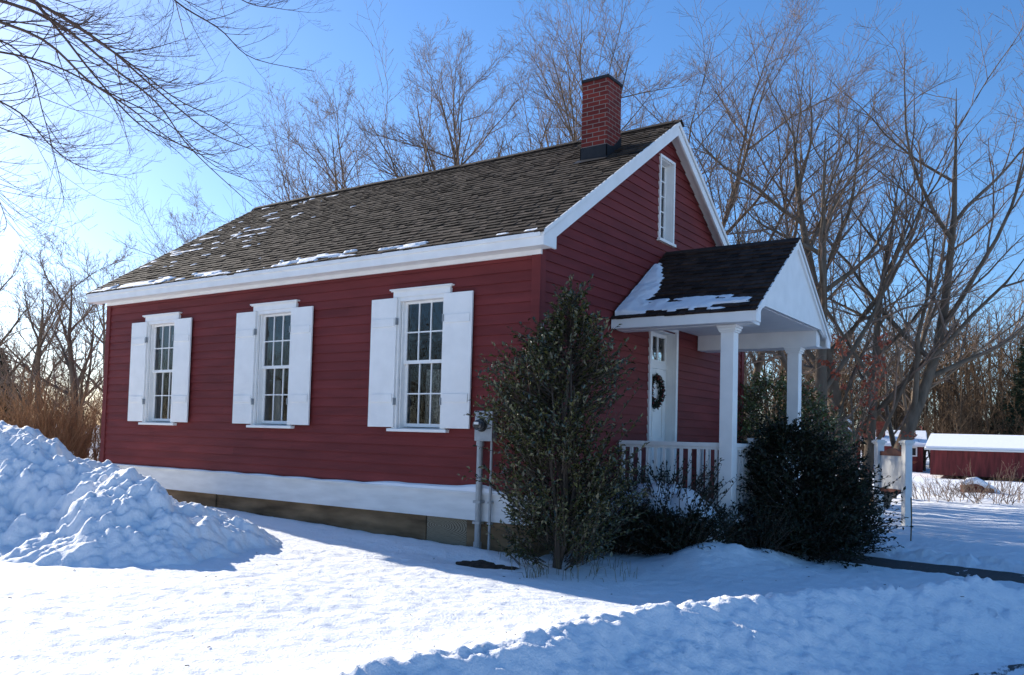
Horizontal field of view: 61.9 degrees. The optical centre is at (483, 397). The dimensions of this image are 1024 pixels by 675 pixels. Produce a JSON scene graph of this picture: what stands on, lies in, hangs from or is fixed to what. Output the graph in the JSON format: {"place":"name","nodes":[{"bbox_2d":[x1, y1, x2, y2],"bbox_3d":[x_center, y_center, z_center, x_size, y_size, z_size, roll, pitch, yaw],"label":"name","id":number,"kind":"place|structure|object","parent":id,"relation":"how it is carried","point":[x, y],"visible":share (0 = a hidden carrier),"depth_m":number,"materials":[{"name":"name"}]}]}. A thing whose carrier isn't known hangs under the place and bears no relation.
{"place":"outdoors","nodes":[
{"label":"outdoors","id":0,"kind":"place"},
{"bbox_2d":[0,427,1023,674],"bbox_3d":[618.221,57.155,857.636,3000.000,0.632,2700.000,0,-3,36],"label":"ground","id":1,"kind":"structure","parent":0,"point":[318,599],"depth_m":7.22,"materials":[{"name":"white snow"}]},
{"bbox_2d":[0,348,18,423],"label":"conifer","id":2,"kind":"object","parent":1,"relation":"on","point":[6,409],"visible":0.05,"depth_m":29.45,"materials":[{"name":"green plant"}]},
{"bbox_2d":[0,244,67,421],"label":"bare tree","id":3,"kind":"object","parent":1,"relation":"on","point":[11,335],"visible":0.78,"depth_m":23.80,"materials":[{"name":"brown plant"}]},
{"bbox_2d":[0,371,88,436],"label":"brown bush","id":4,"kind":"object","parent":1,"relation":"on","point":[15,414],"visible":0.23,"depth_m":18.28,"materials":[{"name":"brown plant"}]},
{"bbox_2d":[0,385,95,446],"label":"brown bush","id":5,"kind":"object","parent":1,"relation":"on","point":[49,416],"visible":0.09,"depth_m":19.38,"materials":[{"name":"brown plant"}]},
{"bbox_2d":[0,365,102,460],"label":"brown bush","id":6,"kind":"object","parent":1,"relation":"on","point":[72,447],"visible":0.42,"depth_m":18.08,"materials":[{"name":"brown plant"}]},
{"bbox_2d":[0,273,103,422],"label":"bare tree","id":7,"kind":"object","parent":1,"relation":"on","point":[35,327],"visible":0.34,"depth_m":26.92,"materials":[{"name":"brown plant"}]},
{"bbox_2d":[0,250,104,430],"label":"bare tree","id":8,"kind":"object","parent":1,"relation":"on","point":[38,353],"visible":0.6,"depth_m":24.21,"materials":[{"name":"brown plant"}]},
{"bbox_2d":[2,354,102,459],"bbox_3d":[-9.316,0.554,19.349,3.647,3.159,4.012,0,-3,36],"label":"brown bush","id":9,"kind":"object","parent":1,"relation":"on","point":[45,415],"visible":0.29,"depth_m":18.72,"materials":[{"name":"brown plant"}]},
{"bbox_2d":[7,378,102,460],"bbox_3d":[-9.481,0.613,20.438,4.179,3.129,3.826,0,-3,36],"label":"brown bush","id":10,"kind":"object","parent":1,"relation":"on","point":[94,448],"visible":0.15,"depth_m":19.70,"materials":[{"name":"brown plant"}]},
{"bbox_2d":[12,343,102,418],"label":"woodland","id":11,"kind":"object","parent":1,"relation":"on","point":[62,394],"visible":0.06,"depth_m":65.63,"materials":[{"name":"brown plant"}]},
{"bbox_2d":[13,378,101,445],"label":"undergrowth","id":12,"kind":"object","parent":1,"relation":"on","point":[70,412],"depth_m":47.14,"materials":[{"name":"brown plant"}]},
{"bbox_2d":[0,221,135,443],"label":"bare tree","id":13,"kind":"object","parent":1,"relation":"on","point":[70,363],"visible":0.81,"depth_m":22.50,"materials":[{"name":"brown plant"}]},
{"bbox_2d":[0,226,150,413],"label":"bare tree","id":14,"kind":"object","parent":1,"relation":"on","point":[103,319],"visible":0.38,"depth_m":29.47,"materials":[{"name":"brown plant"}]},
{"bbox_2d":[25,197,210,354],"bbox_3d":[-13.116,-2.392,32.992,9.972,10.472,6.988,4,-4,-44],"label":"bare tree","id":15,"kind":"object","parent":1,"relation":"on","point":[137,262],"visible":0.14,"depth_m":32.05,"materials":[{"name":"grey plant"}]},
{"bbox_2d":[0,420,282,567],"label":"snow pile","id":16,"kind":"object","parent":1,"relation":"on","point":[61,504],"visible":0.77,"depth_m":9.82,"materials":[{"name":"white snow"}]},
{"bbox_2d":[126,216,180,267],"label":"bare tree","id":17,"kind":"object","parent":1,"relation":"on","point":[158,245],"visible":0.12,"depth_m":38.15,"materials":[{"name":"grey plant"}]},
{"bbox_2d":[0,0,333,283],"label":"overhanging tree","id":18,"kind":"object","parent":1,"relation":"on","point":[56,24],"visible":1,"depth_m":7.32,"materials":[{"name":"brown plant"}]},
{"bbox_2d":[141,166,236,257],"bbox_3d":[-11.671,-3.235,36.228,9.038,12.488,5.764,0,-3,36],"label":"bare tree","id":19,"kind":"object","parent":1,"relation":"on","point":[182,218],"visible":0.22,"depth_m":35.31,"materials":[{"name":"grey plant"}]},
{"bbox_2d":[57,121,352,316],"bbox_3d":[-7.959,-3.627,31.436,13.604,13.071,9.595,2,-3,-14],"label":"bare tree","id":20,"kind":"object","parent":1,"relation":"on","point":[292,194],"visible":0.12,"depth_m":30.40,"materials":[{"name":"grey plant"}]},
{"bbox_2d":[105,61,441,259],"bbox_3d":[-5.523,-4.464,28.875,12.893,14.715,12.517,2,-3,-10],"label":"bare tree","id":21,"kind":"object","parent":1,"relation":"on","point":[306,153],"visible":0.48,"depth_m":27.10,"materials":[{"name":"grey plant"}]},
{"bbox_2d":[163,29,541,221],"bbox_3d":[-2.368,-4.358,25.635,11.992,14.393,9.272,1,-3,16],"label":"bare tree","id":22,"kind":"object","parent":1,"relation":"on","point":[418,124],"visible":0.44,"depth_m":25.88,"materials":[{"name":"grey plant"}]},
{"bbox_2d":[86,74,831,556],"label":"schoolhouse","id":23,"kind":"structure","parent":1,"relation":"on","point":[348,350],"depth_m":12.70,"materials":[{"name":"red paint"}]},
{"bbox_2d":[127,312,191,424],"bbox_3d":[-5.635,-0.490,15.034,1.770,1.953,0.251,0,-3,36],"label":"window","id":24,"kind":"structure","parent":23,"relation":"in","point":[143,335],"depth_m":15.17,"materials":[{"name":"white paint"}]},
{"bbox_2d":[265,380,280,420],"bbox_3d":[-3.361,0.210,13.710,0.450,0.970,0.080,0,-3,36],"label":"display board","id":25,"kind":"object","parent":23,"relation":"in","point":[277,408],"visible":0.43,"depth_m":13.73,"materials":[{"name":"white paint"}]},
{"bbox_2d":[232,299,313,428],"bbox_3d":[-3.226,-0.500,13.279,1.770,1.953,0.251,0,-3,36],"label":"window","id":26,"kind":"structure","parent":23,"relation":"in","point":[249,325],"depth_m":13.39,"materials":[{"name":"white paint"}]},
{"bbox_2d":[113,463,503,493],"bbox_3d":[-3.420,1.157,13.208,9.100,0.096,0.045,0,-3,36],"label":"snow strip","id":27,"kind":"object","parent":23,"relation":"on","point":[472,488],"visible":0.94,"depth_m":11.48,"materials":[{"name":"white snow"}]},
{"bbox_2d":[92,194,537,291],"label":"roof snow","id":28,"kind":"structure","parent":23,"relation":"on","point":[297,260],"depth_m":14.18,"materials":[{"name":"white snow"}]},
{"bbox_2d":[368,283,473,432],"bbox_3d":[-0.818,-0.509,11.525,1.770,1.953,0.251,0,-3,36],"label":"window","id":29,"kind":"structure","parent":23,"relation":"in","point":[388,334],"depth_m":11.61,"materials":[{"name":"white paint"}]},
{"bbox_2d":[425,369,440,427],"bbox_3d":[-0.700,0.273,11.741,0.270,1.320,0.039,0,-3,36],"label":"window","id":30,"kind":"structure","parent":23,"relation":"hanging from","point":[435,417],"depth_m":11.74,"materials":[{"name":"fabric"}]},
{"bbox_2d":[472,411,497,549],"bbox_3d":[-0.026,1.075,10.616,0.284,1.819,0.248,0,-3,36],"label":"electric meter","id":31,"kind":"object","parent":23,"relation":"attached to","point":[483,433],"visible":0.73,"depth_m":10.64,"materials":[{"name":"metal"}]},
{"bbox_2d":[653,348,661,357],"bbox_3d":[3.396,-0.152,17.305,1.090,1.915,0.245,0,-3,36],"label":"window","id":32,"kind":"structure","parent":23,"relation":"in","point":[654,350],"depth_m":17.21,"materials":[{"name":"glass"}]},
{"bbox_2d":[650,368,665,482],"bbox_3d":[2.639,0.567,13.374,0.042,2.048,0.888,0,-3,36],"label":"door","id":33,"kind":"structure","parent":23,"relation":"in","point":[657,416],"depth_m":13.56,"materials":[{"name":"white paint"}]},
{"bbox_2d":[652,373,665,409],"bbox_3d":[2.708,-0.092,13.380,0.167,0.622,0.603,0,-3,36],"label":"wreath","id":34,"kind":"object","parent":23,"relation":"attached to","point":[660,381],"visible":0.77,"depth_m":13.42,"materials":[{"name":"green plant"}]},
{"bbox_2d":[657,153,675,247],"bbox_3d":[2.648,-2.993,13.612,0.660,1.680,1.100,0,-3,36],"label":"attic window","id":35,"kind":"structure","parent":23,"relation":"in","point":[666,208],"depth_m":13.66,"materials":[{"name":"white paint"}]},
{"bbox_2d":[615,263,751,315],"bbox_3d":[3.050,-1.609,11.989,1.900,1.028,1.478,0,-3,36],"label":"snow patch","id":36,"kind":"object","parent":23,"relation":"on","point":[635,301],"visible":1,"depth_m":11.83,"materials":[{"name":"white snow"}]},
{"bbox_2d":[331,0,640,186],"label":"bare tree","id":37,"kind":"object","parent":1,"relation":"on","point":[455,139],"visible":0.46,"depth_m":25.15,"materials":[{"name":"brown plant"}]},
{"bbox_2d":[456,560,518,569],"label":"bare soil","id":38,"kind":"structure","parent":1,"relation":"on","point":[483,564],"depth_m":9.88,"materials":[{"name":"brown soil"}]},
{"bbox_2d":[457,273,651,570],"bbox_3d":[0.873,0.312,9.789,2.168,3.486,2.265,0,-3,36],"label":"holly bush","id":39,"kind":"object","parent":1,"relation":"on","point":[529,438],"visible":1,"depth_m":9.55,"materials":[{"name":"green plant"}]},
{"bbox_2d":[401,0,751,184],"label":"bare tree","id":40,"kind":"object","parent":1,"relation":"on","point":[563,92],"visible":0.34,"depth_m":26.22,"materials":[{"name":"grey plant"}]},
{"bbox_2d":[568,489,671,554],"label":"bush","id":41,"kind":"object","parent":1,"relation":"on","point":[626,539],"visible":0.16,"depth_m":10.68,"materials":[{"name":"green plant"}]},
{"bbox_2d":[500,0,811,244],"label":"bare tree","id":42,"kind":"object","parent":1,"relation":"on","point":[577,124],"visible":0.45,"depth_m":24.09,"materials":[{"name":"brown plant"}]},
{"bbox_2d":[611,481,725,553],"bbox_3d":[2.281,1.597,11.181,1.800,0.995,0.780,0,-3,36],"label":"snow drift","id":43,"kind":"object","parent":1,"relation":"on","point":[675,498],"visible":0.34,"depth_m":10.93,"materials":[{"name":"white snow"}]},
{"bbox_2d":[598,448,743,517],"bbox_3d":[2.506,1.382,11.141,2.009,1.443,1.934,3,-3,-23],"label":"bush","id":44,"kind":"object","parent":1,"relation":"on","point":[693,487],"visible":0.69,"depth_m":10.90,"materials":[{"name":"green plant"}]},
{"bbox_2d":[606,493,757,555],"bbox_3d":[2.340,1.640,10.833,1.974,0.911,2.054,0,-3,36],"label":"bush","id":45,"kind":"object","parent":1,"relation":"on","point":[699,531],"visible":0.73,"depth_m":10.45,"materials":[{"name":"green plant"}]},
{"bbox_2d":[579,0,903,375],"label":"bare tree","id":46,"kind":"object","parent":1,"relation":"on","point":[755,121],"visible":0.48,"depth_m":24.75,"materials":[{"name":"brown plant"}]},
{"bbox_2d":[714,490,819,557],"bbox_3d":[3.520,1.657,11.106,1.456,0.970,1.507,2,-3,-6],"label":"bush","id":47,"kind":"object","parent":1,"relation":"on","point":[769,536],"visible":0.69,"depth_m":10.82,"materials":[{"name":"green plant"}]},
{"bbox_2d":[737,368,866,508],"bbox_3d":[5.574,0.964,16.454,3.542,3.099,3.498,0,-3,36],"label":"laurel bush","id":48,"kind":"object","parent":1,"relation":"on","point":[753,406],"visible":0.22,"depth_m":15.99,"materials":[{"name":"green plant"}]},
{"bbox_2d":[711,406,913,568],"bbox_3d":[4.377,1.273,11.666,2.699,2.285,2.868,0,-3,36],"label":"dark bush","id":49,"kind":"object","parent":1,"relation":"on","point":[843,497],"visible":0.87,"depth_m":11.24,"materials":[{"name":"green plant"}]},
{"bbox_2d":[636,34,994,439],"bbox_3d":[9.344,-3.631,26.916,10.861,13.667,12.509,0,-3,36],"label":"bare tree","id":50,"kind":"object","parent":1,"relation":"on","point":[757,366],"visible":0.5,"depth_m":25.00,"materials":[{"name":"brown plant"}]},
{"bbox_2d":[654,286,1023,462],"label":"woodland","id":51,"kind":"object","parent":1,"relation":"on","point":[998,381],"visible":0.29,"depth_m":63.85,"materials":[{"name":"brown plant"}]},
{"bbox_2d":[672,23,1023,468],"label":"bare tree","id":52,"kind":"object","parent":1,"relation":"on","point":[834,387],"visible":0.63,"depth_m":21.73,"materials":[{"name":"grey plant"}]},
{"bbox_2d":[848,427,862,466],"bbox_3d":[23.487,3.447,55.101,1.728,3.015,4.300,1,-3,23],"label":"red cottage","id":53,"kind":"structure","parent":1,"relation":"on","point":[858,447],"depth_m":53.03,"materials":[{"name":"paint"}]},
{"bbox_2d":[710,48,1007,441],"bbox_3d":[8.849,-2.598,20.999,7.033,11.049,10.573,1,-3,14],"label":"bare tree","id":54,"kind":"object","parent":1,"relation":"on","point":[819,369],"visible":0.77,"depth_m":20.34,"materials":[{"name":"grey plant"}]},
{"bbox_2d":[801,332,922,487],"bbox_3d":[7.775,0.624,18.015,2.495,4.163,2.391,0,-3,36],"label":"beech sapling","id":55,"kind":"object","parent":1,"relation":"on","point":[838,374],"visible":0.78,"depth_m":17.75,"materials":[{"name":"brown plant"}]},
{"bbox_2d":[727,1,1023,507],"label":"bare tree","id":56,"kind":"object","parent":1,"relation":"on","point":[921,389],"visible":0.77,"depth_m":20.96,"materials":[{"name":"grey plant"}]},
{"bbox_2d":[751,389,1023,470],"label":"undergrowth","id":57,"kind":"object","parent":1,"relation":"on","point":[929,426],"visible":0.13,"depth_m":53.89,"materials":[{"name":"brown plant"}]},
{"bbox_2d":[871,440,914,525],"bbox_3d":[7.946,1.811,16.599,0.210,1.970,1.159,2,-3,-5],"label":"sign","id":58,"kind":"object","parent":1,"relation":"on","point":[895,464],"visible":0.83,"depth_m":16.42,"materials":[{"name":"white paint"}]},
{"bbox_2d":[875,430,927,471],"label":"red shed","id":59,"kind":"structure","parent":1,"relation":"on","point":[917,449],"depth_m":49.89,"materials":[{"name":"paint"}]},
{"bbox_2d":[912,447,916,456],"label":"window","id":60,"kind":"structure","parent":59,"relation":"in","point":[914,449],"depth_m":49.84,"materials":[{"name":"white paint"}]},
{"bbox_2d":[910,497,911,540],"bbox_3d":[6.772,1.956,13.521,0.029,0.741,0.032,0,-3,36],"label":"marker stake","id":61,"kind":"object","parent":1,"relation":"on","point":[911,519],"visible":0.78,"depth_m":13.51,"materials":[{"name":"white wood"}]},
{"bbox_2d":[811,100,1023,498],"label":"bare tree","id":62,"kind":"object","parent":1,"relation":"on","point":[904,395],"visible":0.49,"depth_m":24.89,"materials":[{"name":"brown plant"}]},
{"bbox_2d":[912,475,962,501],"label":"dry shrub","id":63,"kind":"object","parent":1,"relation":"on","point":[915,491],"visible":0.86,"depth_m":23.65,"materials":[{"name":"brown plant"}]},
{"bbox_2d":[920,472,972,497],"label":"dry shrub","id":64,"kind":"object","parent":1,"relation":"on","point":[937,487],"visible":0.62,"depth_m":25.51,"materials":[{"name":"brown plant"}]},
{"bbox_2d":[925,473,990,502],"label":"dry shrub","id":65,"kind":"object","parent":1,"relation":"on","point":[980,494],"visible":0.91,"depth_m":23.79,"materials":[{"name":"brown plant"}]},
{"bbox_2d":[924,433,1023,478],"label":"red shed","id":66,"kind":"structure","parent":1,"relation":"on","point":[980,455],"depth_m":41.70,"materials":[{"name":"paint"}]},
{"bbox_2d":[960,477,1000,492],"bbox_3d":[17.050,3.057,29.284,1.426,0.638,0.485,2,-3,0],"label":"snow-capped boulder","id":67,"kind":"object","parent":1,"relation":"on","point":[982,483],"visible":0.5,"depth_m":29.21,"materials":[{"name":"white snow"}]},
{"bbox_2d":[939,460,1023,504],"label":"dry shrub","id":68,"kind":"object","parent":1,"relation":"on","point":[1002,494],"visible":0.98,"depth_m":23.25,"materials":[{"name":"brown plant"}]},
{"bbox_2d":[941,476,1022,499],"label":"dry shrub","id":69,"kind":"object","parent":1,"relation":"on","point":[967,491],"visible":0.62,"depth_m":25.14,"materials":[{"name":"brown plant"}]},
{"bbox_2d":[975,479,1023,502],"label":"dry shrub","id":70,"kind":"object","parent":1,"relation":"on","point":[1001,486],"visible":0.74,"depth_m":23.70,"materials":[{"name":"brown plant"}]},
{"bbox_2d":[979,393,1022,434],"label":"conifer","id":71,"kind":"object","parent":1,"relation":"on","point":[996,412],"visible":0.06,"depth_m":59.75,"materials":[{"name":"green plant"}]},
{"bbox_2d":[995,330,1023,434],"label":"conifer","id":72,"kind":"object","parent":1,"relation":"on","point":[1018,379],"visible":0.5,"depth_m":52.36,"materials":[{"name":"green plant"}]},
{"bbox_2d":[0,0,1023,444],"label":"sky","id":73,"kind":"structure","parent":0,"point":[939,28],"materials":[{"name":"blue"}]},
{"bbox_2d":[498,545,637,581],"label":"dry grass","id":74,"kind":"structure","parent":0,"point":[528,563],"depth_m":9.36,"materials":[{"name":"brown plant"}]},
{"bbox_2d":[876,421,884,436],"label":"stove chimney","id":75,"kind":"object","parent":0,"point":[879,425],"visible":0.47,"depth_m":51.49,"materials":[{"name":"red brick"}]},
{"bbox_2d":[820,553,1023,583],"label":"path","id":76,"kind":"structure","parent":0,"point":[954,570],"depth_m":10.92,"materials":[{"name":"grey asphalt"}]},
{"bbox_2d":[971,664,1023,674],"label":"driveway","id":77,"kind":"structure","parent":0,"point":[1016,669],"depth_m":6.83,"materials":[{"name":"white snow"}]}
]}

